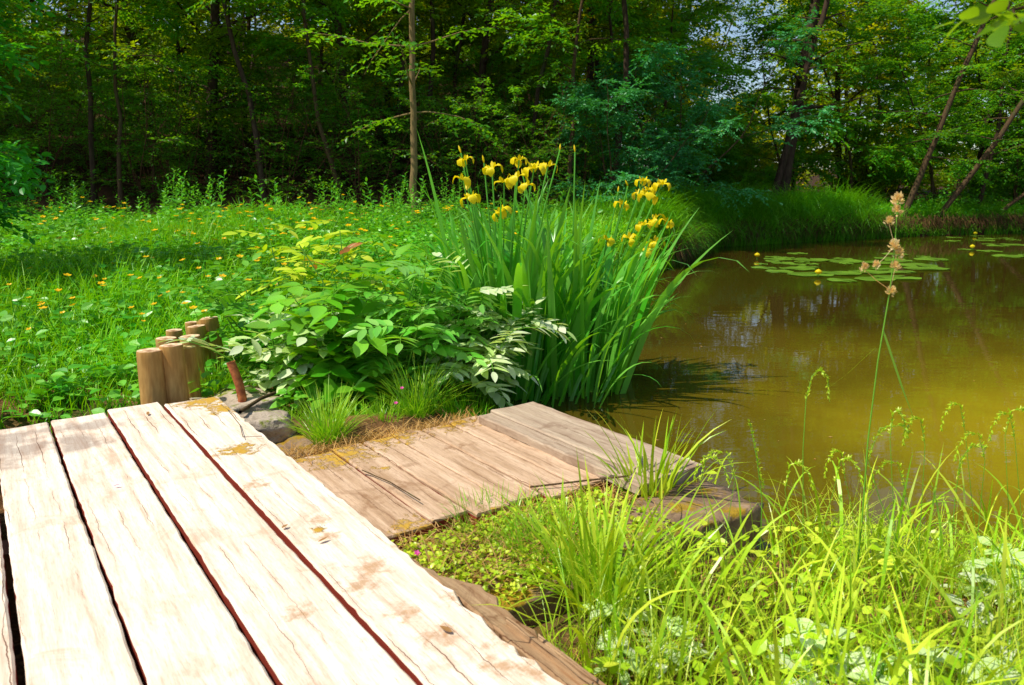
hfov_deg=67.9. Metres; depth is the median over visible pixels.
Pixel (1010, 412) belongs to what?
seeded grass
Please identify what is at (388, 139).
bare thicket
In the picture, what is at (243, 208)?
tall herb
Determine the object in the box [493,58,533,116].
woodland shrub
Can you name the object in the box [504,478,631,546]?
grass tuft
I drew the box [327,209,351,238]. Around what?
tall herb
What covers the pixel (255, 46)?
woodland shrub
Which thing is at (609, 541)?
grass tuft
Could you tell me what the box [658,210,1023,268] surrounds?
root fringe
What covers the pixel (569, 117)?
bare thicket
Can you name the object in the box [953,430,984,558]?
seeded grass
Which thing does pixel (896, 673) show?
long grass
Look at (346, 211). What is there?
tall herb
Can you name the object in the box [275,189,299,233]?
tall herb
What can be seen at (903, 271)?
lily pad
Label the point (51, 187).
tall herb
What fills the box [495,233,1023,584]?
water
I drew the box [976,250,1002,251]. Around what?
lily pad
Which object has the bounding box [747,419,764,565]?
seeded grass
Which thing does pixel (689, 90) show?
drooping shrub
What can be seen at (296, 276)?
leafy shrub
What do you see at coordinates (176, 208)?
tall herb
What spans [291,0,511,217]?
young ash
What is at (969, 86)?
forest tree
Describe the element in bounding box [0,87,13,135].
bare thicket
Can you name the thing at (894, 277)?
lily pad
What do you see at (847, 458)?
seeded grass
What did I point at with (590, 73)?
forest tree
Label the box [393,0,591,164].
forest tree
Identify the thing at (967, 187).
woodland shrub
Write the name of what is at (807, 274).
lily pad
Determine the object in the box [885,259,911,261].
lily pad
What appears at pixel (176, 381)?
wooden post
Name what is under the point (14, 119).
bare thicket
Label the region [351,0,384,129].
understory tree
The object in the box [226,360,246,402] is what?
rusty pipe
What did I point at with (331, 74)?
bare thicket
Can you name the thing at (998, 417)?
seeded grass
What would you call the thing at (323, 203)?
tall herb
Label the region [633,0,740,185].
forest tree
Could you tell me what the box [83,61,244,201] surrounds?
shrub
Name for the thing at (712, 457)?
seeded grass
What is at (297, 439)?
rock
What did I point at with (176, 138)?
shrub
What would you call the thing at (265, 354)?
leafy shrub
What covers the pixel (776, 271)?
lily pad
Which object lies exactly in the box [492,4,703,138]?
forest tree
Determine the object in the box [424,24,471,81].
woodland shrub
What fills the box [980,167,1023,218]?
leaning sapling
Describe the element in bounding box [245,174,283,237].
tall herb
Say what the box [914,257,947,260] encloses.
lily pad
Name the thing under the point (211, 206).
tall herb
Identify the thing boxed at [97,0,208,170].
understory tree
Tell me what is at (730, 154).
woodland shrub
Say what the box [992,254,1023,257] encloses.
lily pad
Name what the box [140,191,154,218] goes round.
tall herb
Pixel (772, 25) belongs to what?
understory tree
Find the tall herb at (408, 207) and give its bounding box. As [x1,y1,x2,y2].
[394,179,411,215]
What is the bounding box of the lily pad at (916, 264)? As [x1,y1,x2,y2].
[898,263,937,266]
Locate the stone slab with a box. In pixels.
[401,507,625,628]
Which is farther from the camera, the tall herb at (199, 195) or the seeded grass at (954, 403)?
the tall herb at (199, 195)
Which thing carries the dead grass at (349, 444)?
on the ground at (108, 194)
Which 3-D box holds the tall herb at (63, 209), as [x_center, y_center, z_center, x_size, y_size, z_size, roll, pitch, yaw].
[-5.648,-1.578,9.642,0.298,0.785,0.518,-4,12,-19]
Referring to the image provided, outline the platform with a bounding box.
[294,416,613,548]
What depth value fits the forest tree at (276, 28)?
34.23 m
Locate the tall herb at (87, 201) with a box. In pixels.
[76,191,97,213]
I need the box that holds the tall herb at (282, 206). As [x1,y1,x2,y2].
[270,195,293,220]
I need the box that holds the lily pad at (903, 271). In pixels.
[888,270,914,272]
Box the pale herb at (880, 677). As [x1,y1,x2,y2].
[765,618,945,684]
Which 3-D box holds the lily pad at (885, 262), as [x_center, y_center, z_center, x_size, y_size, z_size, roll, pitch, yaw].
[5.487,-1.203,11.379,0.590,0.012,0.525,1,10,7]
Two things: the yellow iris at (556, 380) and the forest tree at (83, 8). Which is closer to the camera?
the yellow iris at (556, 380)
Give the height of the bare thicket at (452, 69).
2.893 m
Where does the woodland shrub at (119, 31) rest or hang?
on the ground at (108, 194)
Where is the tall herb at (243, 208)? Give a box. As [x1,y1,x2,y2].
[231,198,252,221]
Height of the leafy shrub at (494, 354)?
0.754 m
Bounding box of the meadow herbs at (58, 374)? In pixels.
[0,197,661,436]
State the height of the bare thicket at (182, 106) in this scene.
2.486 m
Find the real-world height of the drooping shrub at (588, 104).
2.994 m
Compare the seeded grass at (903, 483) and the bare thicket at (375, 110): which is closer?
the seeded grass at (903, 483)
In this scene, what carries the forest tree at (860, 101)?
on the ground at (108, 194)
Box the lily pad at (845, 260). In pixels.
[827,259,862,262]
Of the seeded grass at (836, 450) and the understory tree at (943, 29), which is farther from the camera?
the understory tree at (943, 29)
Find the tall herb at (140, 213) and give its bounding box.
[135,195,170,223]
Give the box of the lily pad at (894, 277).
[874,275,921,278]
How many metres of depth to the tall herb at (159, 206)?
11.23 m
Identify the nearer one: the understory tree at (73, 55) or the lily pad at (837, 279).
the lily pad at (837, 279)
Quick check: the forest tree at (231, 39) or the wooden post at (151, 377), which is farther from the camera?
the forest tree at (231, 39)
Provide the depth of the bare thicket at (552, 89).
15.59 m
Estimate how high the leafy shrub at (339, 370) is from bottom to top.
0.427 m
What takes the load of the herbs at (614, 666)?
on the ground at (108, 194)
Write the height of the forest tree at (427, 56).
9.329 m
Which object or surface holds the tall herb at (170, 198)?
on the ground at (108, 194)
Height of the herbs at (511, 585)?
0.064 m
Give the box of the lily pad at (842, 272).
[822,271,861,274]
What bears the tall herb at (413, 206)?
on the ground at (108, 194)
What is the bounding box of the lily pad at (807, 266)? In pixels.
[797,266,816,267]
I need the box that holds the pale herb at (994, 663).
[899,594,1021,684]
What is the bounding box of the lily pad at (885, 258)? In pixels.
[874,257,904,259]
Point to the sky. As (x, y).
(732, 28)
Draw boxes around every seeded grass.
[693,450,734,580]
[699,454,729,571]
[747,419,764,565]
[783,459,814,594]
[800,367,830,571]
[814,454,863,584]
[824,447,863,575]
[842,191,912,576]
[868,423,913,565]
[869,459,919,578]
[887,407,908,605]
[902,414,924,598]
[940,400,975,531]
[947,443,987,583]
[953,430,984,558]
[988,410,1023,535]
[1003,406,1023,548]
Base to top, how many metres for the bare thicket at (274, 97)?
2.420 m
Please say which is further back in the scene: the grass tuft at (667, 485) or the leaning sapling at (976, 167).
the leaning sapling at (976, 167)
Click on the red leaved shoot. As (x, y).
(346, 249)
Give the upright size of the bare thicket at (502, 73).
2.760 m
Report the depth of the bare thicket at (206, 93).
18.66 m
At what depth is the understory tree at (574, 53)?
13.38 m
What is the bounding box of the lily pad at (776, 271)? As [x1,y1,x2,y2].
[766,269,793,272]
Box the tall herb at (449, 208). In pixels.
[440,191,453,225]
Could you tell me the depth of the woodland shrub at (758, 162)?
26.54 m
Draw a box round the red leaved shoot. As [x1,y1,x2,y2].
[299,231,366,380]
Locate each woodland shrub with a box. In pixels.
[0,4,48,77]
[0,13,50,84]
[3,37,124,120]
[3,58,60,109]
[35,42,93,76]
[46,11,92,59]
[82,24,166,89]
[94,28,186,88]
[104,8,204,71]
[236,25,274,62]
[268,20,369,113]
[317,0,428,106]
[382,21,452,94]
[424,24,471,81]
[439,36,522,120]
[447,20,558,113]
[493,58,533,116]
[523,70,600,159]
[550,85,678,186]
[628,97,722,187]
[671,114,767,193]
[685,141,757,189]
[689,130,772,175]
[710,127,772,190]
[719,126,780,193]
[726,123,824,188]
[807,117,970,202]
[816,137,866,190]
[831,143,901,187]
[843,132,928,198]
[909,146,976,196]
[950,141,1023,202]
[967,120,1023,202]
[995,146,1022,203]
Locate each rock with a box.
[189,385,287,414]
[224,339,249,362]
[240,410,295,443]
[276,434,325,458]
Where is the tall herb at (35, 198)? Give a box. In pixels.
[17,178,45,217]
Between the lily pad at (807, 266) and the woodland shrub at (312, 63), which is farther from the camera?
the woodland shrub at (312, 63)
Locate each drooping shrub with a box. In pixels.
[544,71,750,209]
[559,6,845,216]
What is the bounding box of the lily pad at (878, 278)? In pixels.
[854,276,894,280]
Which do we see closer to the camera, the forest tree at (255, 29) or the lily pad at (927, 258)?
the lily pad at (927, 258)
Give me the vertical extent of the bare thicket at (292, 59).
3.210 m
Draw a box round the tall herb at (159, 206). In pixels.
[144,188,166,217]
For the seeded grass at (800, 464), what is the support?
on the ground at (108, 194)
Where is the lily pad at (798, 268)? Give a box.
[779,266,814,269]
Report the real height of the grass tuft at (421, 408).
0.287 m
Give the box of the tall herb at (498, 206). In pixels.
[489,196,512,218]
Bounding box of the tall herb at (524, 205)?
[518,190,536,222]
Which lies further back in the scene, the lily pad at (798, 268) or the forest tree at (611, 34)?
the forest tree at (611, 34)
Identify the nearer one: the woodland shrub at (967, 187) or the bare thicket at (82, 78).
the bare thicket at (82, 78)
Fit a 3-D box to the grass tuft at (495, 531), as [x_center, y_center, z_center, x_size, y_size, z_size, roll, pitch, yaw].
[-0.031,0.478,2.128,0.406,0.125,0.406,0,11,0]
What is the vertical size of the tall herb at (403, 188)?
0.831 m
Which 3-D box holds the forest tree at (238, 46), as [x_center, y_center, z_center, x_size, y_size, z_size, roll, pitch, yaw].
[-9.702,-13.615,26.486,4.334,10.498,2.964,10,15,40]
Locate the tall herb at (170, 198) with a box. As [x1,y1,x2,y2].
[164,181,189,214]
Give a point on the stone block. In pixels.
(718, 493)
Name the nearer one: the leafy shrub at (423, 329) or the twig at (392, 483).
the twig at (392, 483)
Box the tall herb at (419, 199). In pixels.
[394,175,425,220]
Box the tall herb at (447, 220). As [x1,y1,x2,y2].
[436,208,453,243]
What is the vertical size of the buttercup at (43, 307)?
0.355 m
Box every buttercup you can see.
[39,306,60,342]
[54,288,60,350]
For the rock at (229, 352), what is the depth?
4.27 m
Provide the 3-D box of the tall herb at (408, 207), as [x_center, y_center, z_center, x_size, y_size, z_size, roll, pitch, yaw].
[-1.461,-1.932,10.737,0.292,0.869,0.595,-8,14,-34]
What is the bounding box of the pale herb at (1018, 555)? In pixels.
[940,536,1023,607]
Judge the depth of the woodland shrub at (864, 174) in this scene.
21.93 m
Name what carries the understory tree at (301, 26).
on the ground at (108, 194)
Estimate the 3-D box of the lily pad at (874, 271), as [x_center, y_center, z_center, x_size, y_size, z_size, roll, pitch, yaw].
[4.758,-0.943,10.089,0.468,0.011,0.526,-11,15,-42]
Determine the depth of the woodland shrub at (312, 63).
21.67 m
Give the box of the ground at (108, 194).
[0,34,1023,684]
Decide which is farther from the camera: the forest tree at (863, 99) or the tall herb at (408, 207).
the forest tree at (863, 99)
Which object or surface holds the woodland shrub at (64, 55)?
on the ground at (108, 194)
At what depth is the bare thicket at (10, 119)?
14.86 m
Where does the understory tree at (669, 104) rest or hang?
on the ground at (108, 194)
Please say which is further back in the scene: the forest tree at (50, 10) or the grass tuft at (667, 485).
the forest tree at (50, 10)
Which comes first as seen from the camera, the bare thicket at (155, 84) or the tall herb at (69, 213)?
the tall herb at (69, 213)
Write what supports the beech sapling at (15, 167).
on the ground at (108, 194)
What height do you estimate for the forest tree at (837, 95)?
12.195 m
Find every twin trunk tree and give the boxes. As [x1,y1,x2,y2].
[731,0,894,197]
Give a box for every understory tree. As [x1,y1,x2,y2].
[0,0,51,30]
[2,0,240,210]
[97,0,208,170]
[185,0,415,202]
[242,0,301,144]
[252,0,422,158]
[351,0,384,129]
[446,0,571,150]
[474,0,698,205]
[546,0,774,182]
[591,0,735,177]
[692,1,858,191]
[740,0,935,195]
[832,0,1004,203]
[846,1,1023,203]
[908,0,1023,197]
[945,28,1023,204]
[994,27,1023,192]
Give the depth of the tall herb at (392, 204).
10.78 m
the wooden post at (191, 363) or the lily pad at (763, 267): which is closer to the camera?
the wooden post at (191, 363)
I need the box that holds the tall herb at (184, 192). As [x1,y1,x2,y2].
[170,166,208,213]
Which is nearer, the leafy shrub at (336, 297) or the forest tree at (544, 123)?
the leafy shrub at (336, 297)
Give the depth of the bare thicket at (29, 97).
19.32 m
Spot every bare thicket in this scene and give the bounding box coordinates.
[0,34,137,202]
[0,48,162,184]
[0,57,67,130]
[0,58,104,154]
[0,60,42,189]
[0,74,41,167]
[0,83,74,183]
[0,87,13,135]
[1,48,24,123]
[33,37,178,168]
[37,60,133,130]
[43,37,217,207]
[67,82,173,170]
[67,87,201,187]
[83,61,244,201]
[96,8,230,136]
[118,16,287,175]
[132,55,240,148]
[148,41,264,136]
[182,45,316,182]
[192,6,338,156]
[200,63,341,175]
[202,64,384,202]
[255,55,306,130]
[258,25,415,142]
[259,14,387,156]
[261,59,447,188]
[281,43,444,205]
[291,62,400,169]
[346,28,442,136]
[347,42,502,162]
[362,74,464,183]
[377,58,461,153]
[391,75,532,187]
[391,75,540,209]
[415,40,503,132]
[432,49,547,156]
[441,35,562,159]
[446,60,589,211]
[449,49,565,172]
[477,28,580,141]
[505,66,612,190]
[523,49,675,199]
[531,82,605,162]
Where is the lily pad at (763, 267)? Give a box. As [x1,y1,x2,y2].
[752,266,777,268]
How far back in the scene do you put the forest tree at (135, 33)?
15.41 m
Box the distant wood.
[11,0,1023,198]
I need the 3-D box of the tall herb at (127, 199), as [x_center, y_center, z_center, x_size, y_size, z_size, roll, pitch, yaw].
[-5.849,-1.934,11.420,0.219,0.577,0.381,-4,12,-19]
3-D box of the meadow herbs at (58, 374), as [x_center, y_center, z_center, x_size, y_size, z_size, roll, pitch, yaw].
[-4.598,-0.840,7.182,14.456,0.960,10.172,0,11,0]
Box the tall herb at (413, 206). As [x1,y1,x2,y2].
[407,187,434,225]
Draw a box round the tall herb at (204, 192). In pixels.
[185,172,217,210]
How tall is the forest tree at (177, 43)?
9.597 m
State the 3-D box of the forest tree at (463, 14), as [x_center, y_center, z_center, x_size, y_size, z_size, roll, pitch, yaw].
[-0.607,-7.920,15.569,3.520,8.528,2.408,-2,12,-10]
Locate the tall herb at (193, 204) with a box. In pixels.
[187,182,209,225]
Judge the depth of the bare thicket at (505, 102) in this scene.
15.74 m
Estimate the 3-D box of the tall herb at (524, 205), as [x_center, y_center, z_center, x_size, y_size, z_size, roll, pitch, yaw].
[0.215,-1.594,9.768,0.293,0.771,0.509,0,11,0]
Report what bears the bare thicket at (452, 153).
on the ground at (108, 194)
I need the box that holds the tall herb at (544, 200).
[528,181,546,215]
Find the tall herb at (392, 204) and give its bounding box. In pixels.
[380,189,397,222]
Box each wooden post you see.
[136,348,167,407]
[155,336,177,347]
[159,343,189,403]
[166,329,182,342]
[180,334,206,386]
[183,345,201,397]
[185,321,196,334]
[187,324,211,373]
[196,316,225,372]
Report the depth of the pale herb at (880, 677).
1.52 m
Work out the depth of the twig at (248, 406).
3.15 m
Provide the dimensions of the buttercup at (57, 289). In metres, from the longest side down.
0.435 x 0.053 x 0.040 m
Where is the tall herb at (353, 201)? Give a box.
[341,189,367,216]
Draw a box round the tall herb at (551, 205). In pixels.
[525,170,565,212]
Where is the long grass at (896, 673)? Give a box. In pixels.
[481,443,1023,684]
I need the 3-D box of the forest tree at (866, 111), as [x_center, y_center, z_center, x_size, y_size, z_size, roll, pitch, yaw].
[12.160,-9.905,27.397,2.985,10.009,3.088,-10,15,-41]
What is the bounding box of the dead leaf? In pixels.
[440,626,451,631]
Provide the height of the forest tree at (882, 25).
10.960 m
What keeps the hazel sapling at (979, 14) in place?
on the ground at (108, 194)
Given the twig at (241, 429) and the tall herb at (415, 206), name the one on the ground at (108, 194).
the tall herb at (415, 206)
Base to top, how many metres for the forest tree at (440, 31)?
10.091 m
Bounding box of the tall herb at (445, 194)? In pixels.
[433,173,455,210]
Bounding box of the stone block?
[573,480,763,578]
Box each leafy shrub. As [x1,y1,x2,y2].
[158,292,353,408]
[167,252,332,379]
[222,215,404,327]
[243,226,494,360]
[244,244,419,403]
[268,333,402,410]
[334,260,511,407]
[386,279,512,386]
[398,251,576,407]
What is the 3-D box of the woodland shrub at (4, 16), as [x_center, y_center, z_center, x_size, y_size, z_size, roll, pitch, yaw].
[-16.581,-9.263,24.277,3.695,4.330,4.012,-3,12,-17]
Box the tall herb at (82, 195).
[71,181,92,208]
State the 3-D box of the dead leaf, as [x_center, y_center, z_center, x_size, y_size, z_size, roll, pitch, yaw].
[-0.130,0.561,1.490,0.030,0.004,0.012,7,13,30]
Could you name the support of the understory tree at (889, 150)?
on the ground at (108, 194)
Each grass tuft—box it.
[198,353,249,391]
[272,379,381,445]
[351,392,415,422]
[359,345,482,417]
[441,480,570,554]
[476,488,643,597]
[492,449,729,645]
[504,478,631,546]
[576,402,743,503]
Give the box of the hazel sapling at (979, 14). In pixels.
[934,0,1023,46]
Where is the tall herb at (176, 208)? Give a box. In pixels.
[169,193,182,221]
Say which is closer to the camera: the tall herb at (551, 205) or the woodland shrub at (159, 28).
the tall herb at (551, 205)
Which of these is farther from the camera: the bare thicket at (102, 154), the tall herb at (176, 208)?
the bare thicket at (102, 154)
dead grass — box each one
[275,405,682,593]
[568,544,1019,684]
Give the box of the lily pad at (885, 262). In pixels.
[860,261,891,263]
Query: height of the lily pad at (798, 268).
0.010 m
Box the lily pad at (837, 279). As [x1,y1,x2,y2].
[827,278,855,281]
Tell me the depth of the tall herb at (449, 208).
10.12 m
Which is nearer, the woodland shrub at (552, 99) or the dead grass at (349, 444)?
the dead grass at (349, 444)
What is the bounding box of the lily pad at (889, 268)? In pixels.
[871,267,894,269]
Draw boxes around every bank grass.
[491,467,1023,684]
[558,163,1023,268]
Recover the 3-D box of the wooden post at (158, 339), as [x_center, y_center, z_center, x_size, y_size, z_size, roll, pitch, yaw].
[-1.679,0.253,3.744,0.104,0.571,0.103,0,11,0]
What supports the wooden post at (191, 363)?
on the ground at (108, 194)
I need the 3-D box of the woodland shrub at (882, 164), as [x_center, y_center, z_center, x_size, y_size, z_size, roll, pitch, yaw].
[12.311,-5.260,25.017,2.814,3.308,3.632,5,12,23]
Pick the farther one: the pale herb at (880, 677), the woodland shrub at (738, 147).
the woodland shrub at (738, 147)
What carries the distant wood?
on the ground at (108, 194)
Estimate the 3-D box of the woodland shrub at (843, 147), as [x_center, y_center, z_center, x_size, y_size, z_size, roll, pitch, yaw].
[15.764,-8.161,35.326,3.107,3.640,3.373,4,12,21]
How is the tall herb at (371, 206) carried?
on the ground at (108, 194)
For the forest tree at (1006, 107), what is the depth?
27.57 m
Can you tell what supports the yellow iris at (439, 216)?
on the ground at (108, 194)
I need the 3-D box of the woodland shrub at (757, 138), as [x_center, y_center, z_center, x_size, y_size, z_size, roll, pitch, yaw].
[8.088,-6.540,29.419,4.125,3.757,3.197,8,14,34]
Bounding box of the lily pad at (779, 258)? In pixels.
[764,257,792,259]
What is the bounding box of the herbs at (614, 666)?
[584,458,1023,684]
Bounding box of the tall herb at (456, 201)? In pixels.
[431,191,462,223]
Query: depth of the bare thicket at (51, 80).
14.36 m
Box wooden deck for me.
[0,396,605,684]
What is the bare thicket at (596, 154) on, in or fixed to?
on the ground at (108, 194)
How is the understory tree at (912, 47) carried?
on the ground at (108, 194)
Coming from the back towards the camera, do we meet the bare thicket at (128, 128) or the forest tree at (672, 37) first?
the forest tree at (672, 37)
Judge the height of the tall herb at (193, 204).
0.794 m
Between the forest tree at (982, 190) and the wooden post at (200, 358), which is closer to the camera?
the wooden post at (200, 358)
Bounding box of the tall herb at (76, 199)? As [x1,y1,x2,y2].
[48,182,78,217]
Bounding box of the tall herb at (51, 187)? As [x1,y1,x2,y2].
[49,169,73,210]
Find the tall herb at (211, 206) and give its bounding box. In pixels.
[202,169,227,231]
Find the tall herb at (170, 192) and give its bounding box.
[154,168,179,212]
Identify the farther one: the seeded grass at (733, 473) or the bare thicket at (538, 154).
the bare thicket at (538, 154)
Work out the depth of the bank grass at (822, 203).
15.41 m
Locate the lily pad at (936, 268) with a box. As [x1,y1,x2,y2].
[903,267,949,269]
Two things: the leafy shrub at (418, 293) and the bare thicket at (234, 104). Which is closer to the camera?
the leafy shrub at (418, 293)
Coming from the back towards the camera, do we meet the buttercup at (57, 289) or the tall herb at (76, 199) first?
the tall herb at (76, 199)
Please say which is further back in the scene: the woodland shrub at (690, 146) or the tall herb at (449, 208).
the woodland shrub at (690, 146)
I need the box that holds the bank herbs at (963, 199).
[629,180,1023,230]
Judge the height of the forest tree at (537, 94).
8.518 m
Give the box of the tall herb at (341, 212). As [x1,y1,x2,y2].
[331,184,364,232]
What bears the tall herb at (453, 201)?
on the ground at (108, 194)
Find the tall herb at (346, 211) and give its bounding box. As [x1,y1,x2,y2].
[333,197,355,222]
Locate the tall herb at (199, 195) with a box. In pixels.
[192,180,219,210]
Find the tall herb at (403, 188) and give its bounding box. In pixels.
[385,172,406,212]
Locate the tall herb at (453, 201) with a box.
[449,171,463,208]
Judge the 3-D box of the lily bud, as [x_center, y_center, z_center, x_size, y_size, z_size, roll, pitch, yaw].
[3.838,-0.846,9.530,0.088,0.150,0.087,0,11,0]
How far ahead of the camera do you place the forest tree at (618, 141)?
13.34 m
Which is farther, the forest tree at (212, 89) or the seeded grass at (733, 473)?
the forest tree at (212, 89)
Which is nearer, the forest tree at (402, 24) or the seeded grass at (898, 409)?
the seeded grass at (898, 409)
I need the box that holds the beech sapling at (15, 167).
[0,0,56,244]
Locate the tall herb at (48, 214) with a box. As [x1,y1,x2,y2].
[33,201,66,230]
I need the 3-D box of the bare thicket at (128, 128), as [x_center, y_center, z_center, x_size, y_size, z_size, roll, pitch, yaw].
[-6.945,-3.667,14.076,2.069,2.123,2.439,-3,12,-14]
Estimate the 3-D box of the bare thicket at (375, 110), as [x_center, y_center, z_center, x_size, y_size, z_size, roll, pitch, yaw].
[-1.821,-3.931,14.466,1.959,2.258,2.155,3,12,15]
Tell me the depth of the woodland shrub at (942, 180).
30.55 m
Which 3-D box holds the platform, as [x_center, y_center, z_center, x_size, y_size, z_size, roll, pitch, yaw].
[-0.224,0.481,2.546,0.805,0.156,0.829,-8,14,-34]
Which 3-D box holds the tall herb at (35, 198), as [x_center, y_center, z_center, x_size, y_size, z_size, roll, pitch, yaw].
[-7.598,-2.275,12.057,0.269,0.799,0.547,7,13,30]
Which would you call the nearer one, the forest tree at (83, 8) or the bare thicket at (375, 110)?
the bare thicket at (375, 110)
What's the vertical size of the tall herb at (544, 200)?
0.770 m
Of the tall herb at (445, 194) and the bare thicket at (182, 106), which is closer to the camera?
the tall herb at (445, 194)
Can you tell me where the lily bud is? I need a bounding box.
[815,269,821,276]
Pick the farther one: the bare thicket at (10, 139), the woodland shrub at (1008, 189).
the woodland shrub at (1008, 189)
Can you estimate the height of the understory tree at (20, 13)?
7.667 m
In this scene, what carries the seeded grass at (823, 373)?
on the ground at (108, 194)
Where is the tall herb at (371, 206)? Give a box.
[358,177,391,236]
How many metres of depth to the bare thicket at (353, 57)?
18.72 m
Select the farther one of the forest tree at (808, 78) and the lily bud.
the forest tree at (808, 78)
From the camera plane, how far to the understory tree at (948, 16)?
21.30 m
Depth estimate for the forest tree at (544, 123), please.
19.66 m
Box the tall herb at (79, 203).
[70,180,88,217]
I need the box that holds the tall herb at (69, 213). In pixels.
[49,196,87,231]
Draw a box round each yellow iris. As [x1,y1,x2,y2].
[362,144,638,400]
[417,131,455,321]
[441,145,747,398]
[522,283,691,408]
[566,176,696,382]
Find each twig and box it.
[228,410,258,436]
[238,392,276,413]
[362,470,419,500]
[530,475,627,487]
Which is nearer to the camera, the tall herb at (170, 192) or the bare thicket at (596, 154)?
the tall herb at (170, 192)
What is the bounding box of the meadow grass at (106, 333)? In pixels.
[0,193,669,432]
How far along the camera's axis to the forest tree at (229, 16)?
18.99 m
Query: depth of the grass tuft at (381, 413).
3.08 m
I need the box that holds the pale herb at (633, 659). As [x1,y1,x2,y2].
[580,601,714,684]
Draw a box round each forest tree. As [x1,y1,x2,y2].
[0,20,74,100]
[0,72,13,150]
[6,0,122,71]
[11,0,175,204]
[14,0,81,68]
[45,0,118,117]
[62,0,244,162]
[89,0,339,182]
[132,0,195,150]
[187,0,267,210]
[194,0,262,96]
[199,0,284,122]
[219,0,277,165]
[220,0,446,173]
[237,3,268,72]
[246,1,348,64]
[251,0,271,82]
[292,0,468,154]
[299,1,475,114]
[390,0,444,172]
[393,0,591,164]
[422,0,559,111]
[425,0,435,165]
[435,6,442,108]
[441,0,491,153]
[464,0,621,139]
[488,0,687,178]
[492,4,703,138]
[528,0,591,183]
[532,0,575,124]
[560,0,680,169]
[565,2,666,153]
[570,13,641,138]
[604,0,747,173]
[609,0,687,195]
[609,0,698,161]
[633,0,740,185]
[640,0,711,176]
[670,0,760,144]
[742,0,855,190]
[742,0,934,193]
[771,3,834,186]
[805,0,874,175]
[820,0,874,157]
[826,0,928,199]
[829,0,904,193]
[842,1,969,193]
[905,0,1023,204]
[916,0,1023,205]
[932,0,1023,179]
[937,1,1023,210]
[980,4,1023,131]
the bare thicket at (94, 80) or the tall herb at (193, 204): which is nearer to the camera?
the tall herb at (193, 204)
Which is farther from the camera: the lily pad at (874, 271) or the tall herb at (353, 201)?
the tall herb at (353, 201)
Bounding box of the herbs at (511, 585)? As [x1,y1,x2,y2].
[391,485,675,605]
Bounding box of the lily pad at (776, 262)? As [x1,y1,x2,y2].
[771,261,792,263]
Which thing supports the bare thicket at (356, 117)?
on the ground at (108, 194)
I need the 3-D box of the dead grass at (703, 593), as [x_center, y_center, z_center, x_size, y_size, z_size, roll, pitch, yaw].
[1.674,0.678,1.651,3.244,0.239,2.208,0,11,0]
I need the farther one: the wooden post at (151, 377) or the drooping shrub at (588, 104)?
the drooping shrub at (588, 104)
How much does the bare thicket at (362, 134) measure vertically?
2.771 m
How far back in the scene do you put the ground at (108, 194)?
13.48 m
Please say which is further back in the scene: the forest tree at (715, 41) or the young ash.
the forest tree at (715, 41)
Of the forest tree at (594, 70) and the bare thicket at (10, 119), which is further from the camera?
the forest tree at (594, 70)
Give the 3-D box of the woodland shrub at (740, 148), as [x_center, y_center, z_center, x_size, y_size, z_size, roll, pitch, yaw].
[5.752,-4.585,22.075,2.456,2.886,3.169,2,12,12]
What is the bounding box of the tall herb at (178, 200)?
[159,171,187,228]
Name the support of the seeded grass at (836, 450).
on the ground at (108, 194)
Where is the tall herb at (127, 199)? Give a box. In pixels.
[116,195,130,215]
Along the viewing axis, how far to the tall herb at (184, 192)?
11.79 m
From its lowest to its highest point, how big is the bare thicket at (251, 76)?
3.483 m
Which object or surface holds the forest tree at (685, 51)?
on the ground at (108, 194)
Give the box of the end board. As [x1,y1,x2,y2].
[479,402,702,494]
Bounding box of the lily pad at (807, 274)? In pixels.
[787,272,833,275]
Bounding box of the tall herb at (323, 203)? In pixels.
[319,178,350,215]
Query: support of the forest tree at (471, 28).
on the ground at (108, 194)
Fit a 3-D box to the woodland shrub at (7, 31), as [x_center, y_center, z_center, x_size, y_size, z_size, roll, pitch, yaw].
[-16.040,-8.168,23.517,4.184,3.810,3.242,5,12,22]
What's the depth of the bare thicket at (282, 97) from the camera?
19.46 m
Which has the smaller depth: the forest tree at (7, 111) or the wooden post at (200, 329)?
the wooden post at (200, 329)
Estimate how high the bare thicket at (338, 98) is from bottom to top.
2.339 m
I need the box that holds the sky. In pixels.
[19,0,1020,169]
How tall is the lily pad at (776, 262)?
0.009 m
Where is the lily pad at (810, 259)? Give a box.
[793,258,828,260]
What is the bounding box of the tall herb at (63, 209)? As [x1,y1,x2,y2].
[55,187,81,222]
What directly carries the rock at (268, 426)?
on the ground at (108, 194)
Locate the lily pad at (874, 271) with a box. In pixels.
[849,270,890,273]
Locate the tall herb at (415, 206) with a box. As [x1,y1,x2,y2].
[395,183,440,229]
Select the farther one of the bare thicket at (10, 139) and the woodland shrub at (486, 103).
the woodland shrub at (486, 103)
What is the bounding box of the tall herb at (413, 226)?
[401,217,418,241]
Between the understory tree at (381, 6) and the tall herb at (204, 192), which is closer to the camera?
the tall herb at (204, 192)
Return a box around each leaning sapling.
[857,0,1023,218]
[914,5,1023,222]
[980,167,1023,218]
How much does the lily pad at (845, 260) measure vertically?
0.010 m
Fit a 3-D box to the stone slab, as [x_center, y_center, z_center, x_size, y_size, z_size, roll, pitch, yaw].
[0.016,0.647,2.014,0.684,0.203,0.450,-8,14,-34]
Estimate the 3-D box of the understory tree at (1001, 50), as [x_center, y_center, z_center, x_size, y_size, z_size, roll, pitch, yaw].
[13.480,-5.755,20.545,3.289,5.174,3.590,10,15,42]
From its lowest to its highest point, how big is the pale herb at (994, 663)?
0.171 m
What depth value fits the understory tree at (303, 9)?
12.90 m
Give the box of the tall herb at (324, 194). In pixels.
[314,175,335,215]

